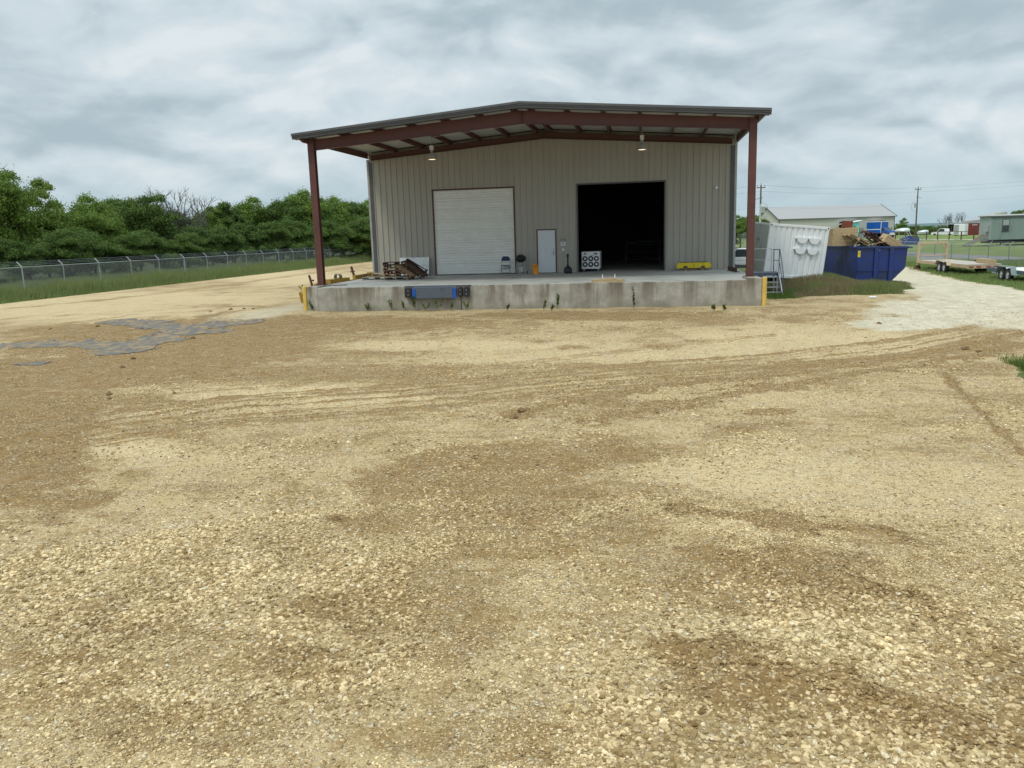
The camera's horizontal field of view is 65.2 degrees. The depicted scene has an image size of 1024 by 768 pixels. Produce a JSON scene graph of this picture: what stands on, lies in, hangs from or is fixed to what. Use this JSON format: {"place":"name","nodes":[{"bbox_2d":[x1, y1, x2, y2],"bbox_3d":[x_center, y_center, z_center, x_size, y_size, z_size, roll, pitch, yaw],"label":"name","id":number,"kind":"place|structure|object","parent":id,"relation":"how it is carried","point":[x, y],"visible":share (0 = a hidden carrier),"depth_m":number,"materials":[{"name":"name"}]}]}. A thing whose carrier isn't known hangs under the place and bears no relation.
{"place":"outdoors","nodes":[
{"label":"outdoors","id":0,"kind":"place"},
{"bbox_2d":[1,259,275,284],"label":"verge grass","id":1,"kind":"structure","parent":0,"point":[108,272],"depth_m":74.68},
{"bbox_2d":[0,253,371,303],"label":"tall grass","id":2,"kind":"structure","parent":0,"point":[151,282],"depth_m":60.57,"materials":[{"name":"plant"}]},
{"bbox_2d":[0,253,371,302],"bbox_3d":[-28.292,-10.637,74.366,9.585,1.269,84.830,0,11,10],"label":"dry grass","id":3,"kind":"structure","parent":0,"point":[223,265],"depth_m":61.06,"materials":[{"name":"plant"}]},
{"bbox_2d":[0,234,1023,767],"bbox_3d":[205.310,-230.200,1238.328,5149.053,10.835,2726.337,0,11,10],"label":"ground","id":4,"kind":"structure","parent":0,"point":[936,298],"depth_m":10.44,"materials":[{"name":"gravel"}]},
{"bbox_2d":[0,166,22,228],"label":"tree","id":5,"kind":"object","parent":4,"relation":"on","point":[9,204],"visible":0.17,"depth_m":67.03,"materials":[{"name":"green plant"}]},
{"bbox_2d":[0,242,28,284],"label":"shrub","id":6,"kind":"object","parent":4,"relation":"on","point":[2,257],"visible":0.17,"depth_m":63.18,"materials":[{"name":"green plant"}]},
{"bbox_2d":[0,164,46,248],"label":"tree","id":7,"kind":"object","parent":4,"relation":"on","point":[17,222],"visible":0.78,"depth_m":66.80,"materials":[{"name":"green plant"}]},
{"bbox_2d":[0,237,51,281],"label":"shrub","id":8,"kind":"object","parent":4,"relation":"on","point":[15,253],"visible":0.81,"depth_m":62.07,"materials":[{"name":"green plant"}]},
{"bbox_2d":[17,175,74,276],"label":"tree","id":9,"kind":"object","parent":4,"relation":"on","point":[41,191],"visible":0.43,"depth_m":70.91,"materials":[{"name":"green plant"}]},
{"bbox_2d":[22,225,95,279],"bbox_3d":[-37.020,-10.479,65.531,5.825,5.052,5.760,-3,11,-8],"label":"shrub","id":10,"kind":"object","parent":4,"relation":"on","point":[63,246],"visible":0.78,"depth_m":64.70,"materials":[{"name":"green plant"}]},
{"bbox_2d":[41,209,116,274],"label":"tree","id":11,"kind":"object","parent":4,"relation":"on","point":[82,221],"visible":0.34,"depth_m":72.15,"materials":[{"name":"green plant"}]},
{"bbox_2d":[53,229,123,277],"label":"shrub","id":12,"kind":"object","parent":4,"relation":"on","point":[95,247],"visible":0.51,"depth_m":68.66,"materials":[{"name":"green plant"}]},
{"bbox_2d":[63,191,130,274],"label":"tree","id":13,"kind":"object","parent":4,"relation":"on","point":[112,223],"visible":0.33,"depth_m":75.54,"materials":[{"name":"green plant"}]},
{"bbox_2d":[96,195,144,271],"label":"tree","id":14,"kind":"object","parent":4,"relation":"on","point":[115,203],"visible":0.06,"depth_m":83.13,"materials":[{"name":"green plant"}]},
{"bbox_2d":[98,230,153,273],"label":"shrub","id":15,"kind":"object","parent":4,"relation":"on","point":[127,243],"visible":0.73,"depth_m":72.49,"materials":[{"name":"green plant"}]},
{"bbox_2d":[0,318,266,364],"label":"geotextile fabric","id":16,"kind":"object","parent":4,"relation":"on","point":[174,331],"visible":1,"depth_m":25.97,"materials":[{"name":"fabric"}]},
{"bbox_2d":[108,190,181,271],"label":"tree","id":17,"kind":"object","parent":4,"relation":"on","point":[135,214],"visible":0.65,"depth_m":80.28,"materials":[{"name":"green plant"}]},
{"bbox_2d":[137,185,170,267],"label":"bare tree","id":18,"kind":"object","parent":4,"relation":"on","point":[148,191],"visible":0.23,"depth_m":87.77,"materials":[{"name":"grey plant"}]},
{"bbox_2d":[130,228,181,269],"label":"shrub","id":19,"kind":"object","parent":4,"relation":"on","point":[158,248],"visible":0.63,"depth_m":76.81,"materials":[{"name":"green plant"}]},
{"bbox_2d":[160,186,198,264],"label":"bare tree","id":20,"kind":"object","parent":4,"relation":"on","point":[172,203],"visible":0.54,"depth_m":88.98,"materials":[{"name":"grey plant"}]},
{"bbox_2d":[0,247,359,290],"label":"chain link fence","id":21,"kind":"object","parent":4,"relation":"on","point":[10,283],"visible":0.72,"depth_m":60.76,"materials":[{"name":"metal"}]},
{"bbox_2d":[158,231,208,269],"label":"shrub","id":22,"kind":"object","parent":4,"relation":"on","point":[184,246],"visible":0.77,"depth_m":80.13,"materials":[{"name":"green plant"}]},
{"bbox_2d":[163,205,209,266],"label":"tree","id":23,"kind":"object","parent":4,"relation":"on","point":[188,222],"visible":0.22,"depth_m":88.73,"materials":[{"name":"grey plant"}]},
{"bbox_2d":[166,193,216,258],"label":"bare tree","id":24,"kind":"object","parent":4,"relation":"on","point":[197,207],"visible":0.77,"depth_m":90.62,"materials":[{"name":"grey plant"}]},
{"bbox_2d":[175,224,231,268],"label":"shrub","id":25,"kind":"object","parent":4,"relation":"on","point":[213,245],"visible":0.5,"depth_m":84.29,"materials":[{"name":"green plant"}]},
{"bbox_2d":[192,204,226,264],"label":"tree","id":26,"kind":"object","parent":4,"relation":"on","point":[211,214],"visible":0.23,"depth_m":91.96,"materials":[{"name":"green plant"}]},
{"bbox_2d":[190,210,230,263],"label":"tree","id":27,"kind":"object","parent":4,"relation":"on","point":[200,212],"visible":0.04,"depth_m":100.75,"materials":[{"name":"green plant"}]},
{"bbox_2d":[201,199,254,261],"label":"tree","id":28,"kind":"object","parent":4,"relation":"on","point":[223,207],"visible":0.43,"depth_m":94.30,"materials":[{"name":"green plant"}]},
{"bbox_2d":[206,224,257,263],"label":"shrub","id":29,"kind":"object","parent":4,"relation":"on","point":[236,246],"visible":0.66,"depth_m":86.56,"materials":[{"name":"green plant"}]},
{"bbox_2d":[228,193,269,229],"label":"tree","id":30,"kind":"object","parent":4,"relation":"on","point":[253,210],"visible":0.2,"depth_m":98.45,"materials":[{"name":"green plant"}]},
{"bbox_2d":[226,221,280,261],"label":"shrub","id":31,"kind":"object","parent":4,"relation":"on","point":[253,237],"visible":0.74,"depth_m":91.08,"materials":[{"name":"green plant"}]},
{"bbox_2d":[255,219,305,259],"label":"shrub","id":32,"kind":"object","parent":4,"relation":"on","point":[284,235],"visible":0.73,"depth_m":93.33,"materials":[{"name":"green plant"}]},
{"bbox_2d":[257,195,306,259],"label":"tree","id":33,"kind":"object","parent":4,"relation":"on","point":[276,207],"visible":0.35,"depth_m":100.46,"materials":[{"name":"green plant"}]},
{"bbox_2d":[278,217,328,259],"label":"shrub","id":34,"kind":"object","parent":4,"relation":"on","point":[302,235],"visible":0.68,"depth_m":97.26,"materials":[{"name":"green plant"}]},
{"bbox_2d":[277,186,331,243],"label":"tree","id":35,"kind":"object","parent":4,"relation":"on","point":[307,204],"visible":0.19,"depth_m":103.39,"materials":[{"name":"green plant"}]},
{"bbox_2d":[302,286,307,309],"bbox_3d":[-8.783,-3.470,34.063,0.190,1.400,0.190,0,11,10],"label":"guard post","id":36,"kind":"object","parent":4,"relation":"on","point":[304,290],"visible":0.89,"depth_m":33.95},
{"bbox_2d":[288,191,336,252],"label":"tree","id":37,"kind":"object","parent":4,"relation":"on","point":[323,212],"visible":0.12,"depth_m":106.49,"materials":[{"name":"green plant"}]},
{"bbox_2d":[305,219,356,257],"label":"shrub","id":38,"kind":"object","parent":4,"relation":"on","point":[333,238],"visible":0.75,"depth_m":101.00,"materials":[{"name":"green plant"}]},
{"bbox_2d":[299,266,372,302],"bbox_3d":[-8.255,-4.940,39.562,1.060,1.631,6.703,2,11,19],"label":"yellow implement","id":39,"kind":"object","parent":4,"relation":"on","point":[341,279],"visible":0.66,"depth_m":38.57,"materials":[{"name":"metal"}]},
{"bbox_2d":[321,195,353,255],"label":"tree","id":40,"kind":"object","parent":4,"relation":"on","point":[342,217],"visible":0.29,"depth_m":107.65,"materials":[{"name":"green plant"}]},
{"bbox_2d":[340,200,370,249],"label":"tree","id":41,"kind":"object","parent":4,"relation":"on","point":[360,209],"visible":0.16,"depth_m":113.37,"materials":[{"name":"green plant"}]},
{"bbox_2d":[341,215,371,255],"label":"shrub","id":42,"kind":"object","parent":4,"relation":"on","point":[362,234],"visible":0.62,"depth_m":104.91,"materials":[{"name":"green plant"}]},
{"bbox_2d":[348,215,371,255],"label":"shrub","id":43,"kind":"object","parent":4,"relation":"on","point":[367,249],"visible":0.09,"depth_m":108.10,"materials":[{"name":"green plant"}]},
{"bbox_2d":[0,308,1023,398],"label":"distant gravel stones","id":44,"kind":"object","parent":4,"relation":"on","point":[384,351],"visible":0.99,"depth_m":22.70,"materials":[{"name":"gravel"}]},
{"bbox_2d":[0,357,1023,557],"bbox_3d":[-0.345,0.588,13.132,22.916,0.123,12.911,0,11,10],"label":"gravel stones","id":45,"kind":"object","parent":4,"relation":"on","point":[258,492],"visible":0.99,"depth_m":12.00,"materials":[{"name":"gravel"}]},
{"bbox_2d":[291,101,771,284],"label":"warehouse building","id":46,"kind":"structure","parent":4,"relation":"on","point":[491,186],"depth_m":39.79,"materials":[{"name":"metal"}]},
{"bbox_2d":[428,141,435,159],"bbox_3d":[-3.681,-10.795,36.641,0.390,1.019,0.390,0,11,10],"label":"pendant lamp","id":47,"kind":"object","parent":46,"relation":"hanging from","point":[431,154],"visible":1,"depth_m":36.59,"materials":[{"name":"metal"}]},
{"bbox_2d":[433,188,514,274],"bbox_3d":[-1.927,-7.780,41.015,4.146,4.260,0.024,0,11,10],"label":"roll up door","id":48,"kind":"structure","parent":46,"relation":"in","point":[475,239],"depth_m":41.00,"materials":[{"name":"metal"}]},
{"bbox_2d":[538,230,555,272],"bbox_3d":[1.757,-6.710,40.533,0.892,2.116,0.112,0,11,10],"label":"entry door","id":49,"kind":"structure","parent":46,"relation":"in","point":[546,238],"depth_m":40.54,"materials":[{"name":"metal"}]},
{"bbox_2d":[638,135,646,149],"bbox_3d":[5.696,-10.780,35.057,0.390,1.018,0.390,0,11,10],"label":"pendant lamp","id":50,"kind":"object","parent":46,"relation":"hanging from","point":[641,146],"visible":0.97,"depth_m":35.00,"materials":[{"name":"metal"}]},
{"bbox_2d":[625,238,660,263],"bbox_3d":[7.992,-8.118,48.850,2.200,1.488,0.680,0,11,10],"label":"storage rack","id":51,"kind":"object","parent":46,"relation":"on","point":[626,252],"visible":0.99,"depth_m":48.59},
{"bbox_2d":[306,269,761,311],"bbox_3d":[1.175,-4.243,36.687,18.620,1.360,8.765,0,11,10],"label":"loading dock","id":52,"kind":"object","parent":4,"relation":"on","point":[688,288],"visible":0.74,"depth_m":32.66,"materials":[{"name":"concrete"}]},
{"bbox_2d":[362,276,387,279],"bbox_3d":[-6.641,-5.217,39.404,1.250,0.137,1.000,-1,11,6],"label":"pallet","id":53,"kind":"object","parent":52,"relation":"on","point":[374,277],"visible":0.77,"depth_m":39.16,"materials":[{"name":"grey wood"}]},
{"bbox_2d":[384,277,414,279],"bbox_3d":[-5.441,-5.122,38.703,1.200,0.137,1.000,1,11,13],"label":"pallet","id":54,"kind":"object","parent":52,"relation":"on","point":[396,278],"visible":0.85,"depth_m":38.52,"materials":[{"name":"grey wood"}]},
{"bbox_2d":[383,274,409,276],"bbox_3d":[-5.555,-5.325,39.044,1.200,0.137,1.000,0,11,7],"label":"pallet","id":55,"kind":"object","parent":54,"relation":"on","point":[396,275],"visible":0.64,"depth_m":38.64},
{"bbox_2d":[394,263,419,277],"bbox_3d":[-5.044,-5.444,38.456,1.000,0.137,0.900,33,27,15],"label":"pallet","id":56,"kind":"object","parent":54,"relation":"on","point":[405,270],"visible":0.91,"depth_m":38.23,"materials":[{"name":"brown wood"}]},
{"bbox_2d":[401,260,428,277],"bbox_3d":[-4.690,-5.565,38.690,1.200,0.137,0.950,39,20,6],"label":"pallet","id":57,"kind":"object","parent":56,"relation":"on","point":[409,263],"visible":0.98,"depth_m":38.52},
{"bbox_2d":[400,257,429,275],"bbox_3d":[-5.072,-6.098,41.638,1.606,0.980,0.085,0,-3,10],"label":"foam panel","id":58,"kind":"object","parent":52,"relation":"on","point":[423,262],"visible":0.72,"depth_m":41.55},
{"bbox_2d":[404,285,470,309],"bbox_3d":[-3.065,-3.546,32.970,2.820,1.012,0.315,0,11,10],"label":"dock leveler","id":59,"kind":"object","parent":52,"relation":"attached to","point":[432,291],"visible":1,"depth_m":32.81,"materials":[{"name":"metal"}]},
{"bbox_2d":[501,256,509,273],"bbox_3d":[-0.330,-6.073,40.887,0.474,0.912,0.478,0,11,8],"label":"folding chair","id":60,"kind":"object","parent":52,"relation":"on","point":[505,258],"visible":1,"depth_m":40.96,"materials":[{"name":"metal"}]},
{"bbox_2d":[515,255,527,273],"bbox_3d":[0.443,-6.043,40.280,0.640,1.023,0.616,0,11,10],"label":"kettle grill","id":61,"kind":"object","parent":52,"relation":"on","point":[520,258],"visible":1,"depth_m":40.13,"materials":[{"name":"metal"}]},
{"bbox_2d":[532,264,538,273],"bbox_3d":[1.155,-5.707,39.741,0.370,0.513,0.330,0,11,10],"label":"bucket","id":62,"kind":"object","parent":52,"relation":"on","point":[535,268],"visible":1,"depth_m":39.62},
{"bbox_2d":[564,254,571,273],"bbox_3d":[2.765,-5.966,39.663,0.400,0.955,0.400,0,11,10],"label":"ashtray post","id":63,"kind":"object","parent":52,"relation":"on","point":[567,269],"visible":1,"depth_m":39.58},
{"bbox_2d":[581,251,600,270],"bbox_3d":[4.128,-6.368,41.461,0.945,0.998,1.334,0,11,10],"label":"portable chiller","id":64,"kind":"object","parent":52,"relation":"on","point":[591,259],"visible":1,"depth_m":40.83,"materials":[{"name":"white paint"}]},
{"bbox_2d":[591,274,624,282],"bbox_3d":[3.838,-4.225,31.984,1.320,0.300,0.330,0,11,9],"label":"timber skid","id":65,"kind":"object","parent":52,"relation":"on","point":[605,280],"visible":1,"depth_m":31.88,"materials":[{"name":"wood"}]},
{"bbox_2d":[676,262,710,270],"bbox_3d":[8.870,-5.753,39.066,1.640,0.395,0.448,0,11,11],"label":"fork attachment","id":66,"kind":"object","parent":52,"relation":"on","point":[693,265],"visible":0.98,"depth_m":38.87,"materials":[{"name":"metal"}]},
{"bbox_2d":[735,261,745,267],"bbox_3d":[15.593,-7.879,54.201,4.400,0.965,2.335,1,11,15],"label":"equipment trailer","id":67,"kind":"object","parent":4,"relation":"on","point":[738,264],"visible":0.03,"depth_m":53.41,"materials":[{"name":"grey metal"}]},
{"bbox_2d":[735,248,745,262],"bbox_3d":[17.364,-9.100,58.879,5.280,1.780,1.920,4,12,29],"label":"pickup truck","id":68,"kind":"object","parent":4,"relation":"on","point":[740,254],"visible":0.01,"depth_m":58.24,"materials":[{"name":"white paint"}]},
{"bbox_2d":[736,214,758,247],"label":"tree","id":69,"kind":"object","parent":4,"relation":"on","point":[739,227],"visible":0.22,"depth_m":123.95,"materials":[{"name":"green plant"}]},
{"bbox_2d":[736,217,762,238],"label":"tree","id":70,"kind":"object","parent":4,"relation":"on","point":[743,224],"visible":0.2,"depth_m":120.05,"materials":[{"name":"green plant"}]},
{"bbox_2d":[735,248,783,293],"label":"dock stairs","id":71,"kind":"structure","parent":4,"relation":"on","point":[773,273],"depth_m":35.54,"materials":[{"name":"metal"}]},
{"bbox_2d":[757,183,767,221],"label":"utility pole","id":72,"kind":"object","parent":4,"relation":"on","point":[760,198],"visible":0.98,"depth_m":110.03,"materials":[{"name":"brown wood"}]},
{"bbox_2d":[739,181,1022,209],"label":"power line","id":73,"kind":"object","parent":72,"relation":"attached to","point":[880,193],"visible":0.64,"depth_m":141.78,"materials":[{"name":"metal"}]},
{"bbox_2d":[761,277,766,305],"bbox_3d":[9.745,-3.443,30.933,0.190,1.400,0.190,0,11,10],"label":"guard post","id":74,"kind":"object","parent":4,"relation":"on","point":[764,292],"visible":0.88,"depth_m":30.84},
{"bbox_2d":[754,222,829,278],"bbox_3d":[13.820,-6.712,40.260,3.010,2.590,2.515,3,13,-5],"label":"shipping container","id":75,"kind":"object","parent":4,"relation":"on","point":[803,248],"visible":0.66,"depth_m":39.15,"materials":[{"name":"metal"}]},
{"bbox_2d":[761,204,896,237],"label":"metal shed","id":76,"kind":"structure","parent":4,"relation":"on","point":[832,216],"depth_m":161.94,"materials":[{"name":"metal"}]},
{"bbox_2d":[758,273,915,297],"bbox_3d":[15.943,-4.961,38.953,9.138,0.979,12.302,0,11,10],"label":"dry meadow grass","id":77,"kind":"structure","parent":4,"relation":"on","point":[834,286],"depth_m":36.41,"materials":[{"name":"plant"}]},
{"bbox_2d":[761,271,914,294],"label":"meadow grass","id":78,"kind":"structure","parent":4,"relation":"on","point":[885,287],"depth_m":35.07,"materials":[{"name":"plant"}]},
{"bbox_2d":[839,220,863,235],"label":"cabin","id":79,"kind":"object","parent":4,"relation":"on","point":[856,223],"visible":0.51,"depth_m":158.81,"materials":[{"name":"teal paint"}]},
{"bbox_2d":[823,245,912,282],"bbox_3d":[18.774,-6.434,42.677,2.720,1.870,5.360,0,11,3],"label":"dumpster","id":80,"kind":"object","parent":4,"relation":"on","point":[888,263],"visible":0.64,"depth_m":40.26,"materials":[{"name":"metal"}]},
{"bbox_2d":[827,236,855,245],"bbox_3d":[17.164,-7.434,41.637,1.250,0.480,0.924,0,11,3],"label":"wooden crate","id":81,"kind":"object","parent":80,"relation":"on","point":[839,241],"visible":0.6,"depth_m":41.20,"materials":[{"name":"wood"}]},
{"bbox_2d":[829,227,857,236],"bbox_3d":[17.143,-7.895,41.550,1.250,0.420,0.924,-4,10,4],"label":"wooden crate","id":82,"kind":"object","parent":81,"relation":"on","point":[836,232],"visible":0.76,"depth_m":41.10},
{"bbox_2d":[841,221,852,227],"bbox_3d":[17.477,-8.335,41.755,0.450,0.340,0.424,3,11,3],"label":"wooden crate","id":83,"kind":"object","parent":82,"relation":"on","point":[846,224],"visible":0.94,"depth_m":41.56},
{"bbox_2d":[840,233,865,244],"bbox_3d":[17.506,-7.426,41.020,1.100,0.137,0.900,21,2,-12],"label":"pallet","id":84,"kind":"object","parent":80,"relation":"in","point":[852,236],"visible":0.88,"depth_m":40.77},
{"bbox_2d":[863,234,884,245],"bbox_3d":[18.554,-7.196,40.731,1.200,0.137,1.000,31,19,-3],"label":"pallet","id":85,"kind":"object","parent":80,"relation":"in","point":[867,236],"visible":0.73,"depth_m":40.52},
{"bbox_2d":[860,230,882,245],"bbox_3d":[18.518,-7.439,40.951,1.200,0.137,1.000,34,11,-8],"label":"pallet","id":86,"kind":"object","parent":85,"relation":"on","point":[871,234],"visible":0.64,"depth_m":40.75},
{"bbox_2d":[880,233,903,245],"bbox_3d":[19.187,-7.178,40.540,0.950,0.400,0.824,32,16,-3],"label":"wooden crate","id":87,"kind":"object","parent":80,"relation":"in","point":[889,239],"visible":0.81,"depth_m":40.15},
{"bbox_2d":[737,232,1023,264],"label":"chain link fence","id":88,"kind":"object","parent":4,"relation":"on","point":[957,257],"visible":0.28,"depth_m":66.50,"materials":[{"name":"metal"}]},
{"bbox_2d":[866,221,894,236],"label":"box truck","id":89,"kind":"object","parent":4,"relation":"on","point":[877,226],"visible":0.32,"depth_m":159.13,"materials":[{"name":"blue metal"}]},
{"bbox_2d":[894,218,908,229],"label":"tree","id":90,"kind":"object","parent":4,"relation":"on","point":[902,223],"visible":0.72,"depth_m":264.97,"materials":[{"name":"green plant"}]},
{"bbox_2d":[894,228,909,236],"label":"covered boat","id":91,"kind":"object","parent":4,"relation":"on","point":[904,230],"visible":0.79,"depth_m":167.88,"materials":[{"name":"white fabric"}]},
{"bbox_2d":[900,235,918,244],"bbox_3d":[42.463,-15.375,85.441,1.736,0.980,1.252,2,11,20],"label":"car","id":92,"kind":"object","parent":4,"relation":"on","point":[912,238],"visible":0.89,"depth_m":84.86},
{"bbox_2d":[901,225,922,234],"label":"tree","id":93,"kind":"object","parent":4,"relation":"on","point":[911,228],"visible":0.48,"depth_m":359.95,"materials":[{"name":"green plant"}]},
{"bbox_2d":[911,186,920,234],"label":"utility pole","id":94,"kind":"object","parent":4,"relation":"on","point":[916,204],"visible":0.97,"depth_m":153.01,"materials":[{"name":"brown wood"}]},
{"bbox_2d":[858,231,978,239],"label":"pipe fence","id":95,"kind":"object","parent":4,"relation":"on","point":[926,233],"visible":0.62,"depth_m":117.61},
{"bbox_2d":[931,228,952,234],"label":"pickup truck","id":96,"kind":"object","parent":4,"relation":"on","point":[942,231],"visible":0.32,"depth_m":173.27,"materials":[{"name":"white paint"}]},
{"bbox_2d":[914,241,1001,272],"bbox_3d":[30.773,-8.791,55.520,2.720,2.000,8.862,0,11,7],"label":"flatbed trailer","id":97,"kind":"object","parent":4,"relation":"on","point":[942,262],"visible":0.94,"depth_m":55.49,"materials":[{"name":"wood"}]},
{"bbox_2d":[953,224,967,235],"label":"cargo trailer","id":98,"kind":"object","parent":4,"relation":"on","point":[960,227],"visible":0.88,"depth_m":159.67,"materials":[{"name":"metal"}]},
{"bbox_2d":[964,223,979,234],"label":"freight container","id":99,"kind":"object","parent":4,"relation":"on","point":[973,226],"visible":0.25,"depth_m":161.74,"materials":[{"name":"red metal"}]},
{"bbox_2d":[938,211,1007,230],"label":"carport barn","id":100,"kind":"structure","parent":4,"relation":"on","point":[975,219],"depth_m":181.10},
{"bbox_2d":[964,214,1023,246],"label":"mobile office","id":101,"kind":"structure","parent":4,"relation":"on","point":[1002,228],"depth_m":94.64,"materials":[{"name":"green metal"}]},
{"bbox_2d":[1002,219,1009,231],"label":"window","id":102,"kind":"structure","parent":101,"relation":"in","point":[1006,222],"depth_m":94.38,"materials":[{"name":"grey glass"}]},
{"bbox_2d":[988,265,1023,281],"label":"flatbed trailer","id":103,"kind":"object","parent":4,"relation":"on","point":[1007,273],"visible":0.96,"depth_m":45.17,"materials":[{"name":"metal"}]},
{"bbox_2d":[0,0,1023,223],"label":"sky","id":104,"kind":"structure","parent":0,"point":[867,99],"materials":[{"name":"grey"}]},
{"bbox_2d":[307,222,979,246],"bbox_3d":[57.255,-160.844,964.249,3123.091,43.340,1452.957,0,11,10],"label":"hills","id":105,"kind":"structure","parent":0,"point":[932,224],"depth_m":1259.93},
{"bbox_2d":[767,288,795,298],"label":"bright grass","id":106,"kind":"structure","parent":0,"point":[785,295],"depth_m":34.00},
{"bbox_2d":[905,258,1023,288],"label":"roadside grass","id":107,"kind":"structure","parent":0,"point":[1017,281],"depth_m":51.12,"materials":[{"name":"plant"}]},
{"bbox_2d":[976,258,995,263],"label":"timber beam","id":108,"kind":"structure","parent":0,"point":[986,261],"depth_m":51.99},
{"bbox_2d":[987,348,1023,370],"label":"edge grass","id":109,"kind":"structure","parent":0,"point":[1017,362],"depth_m":16.86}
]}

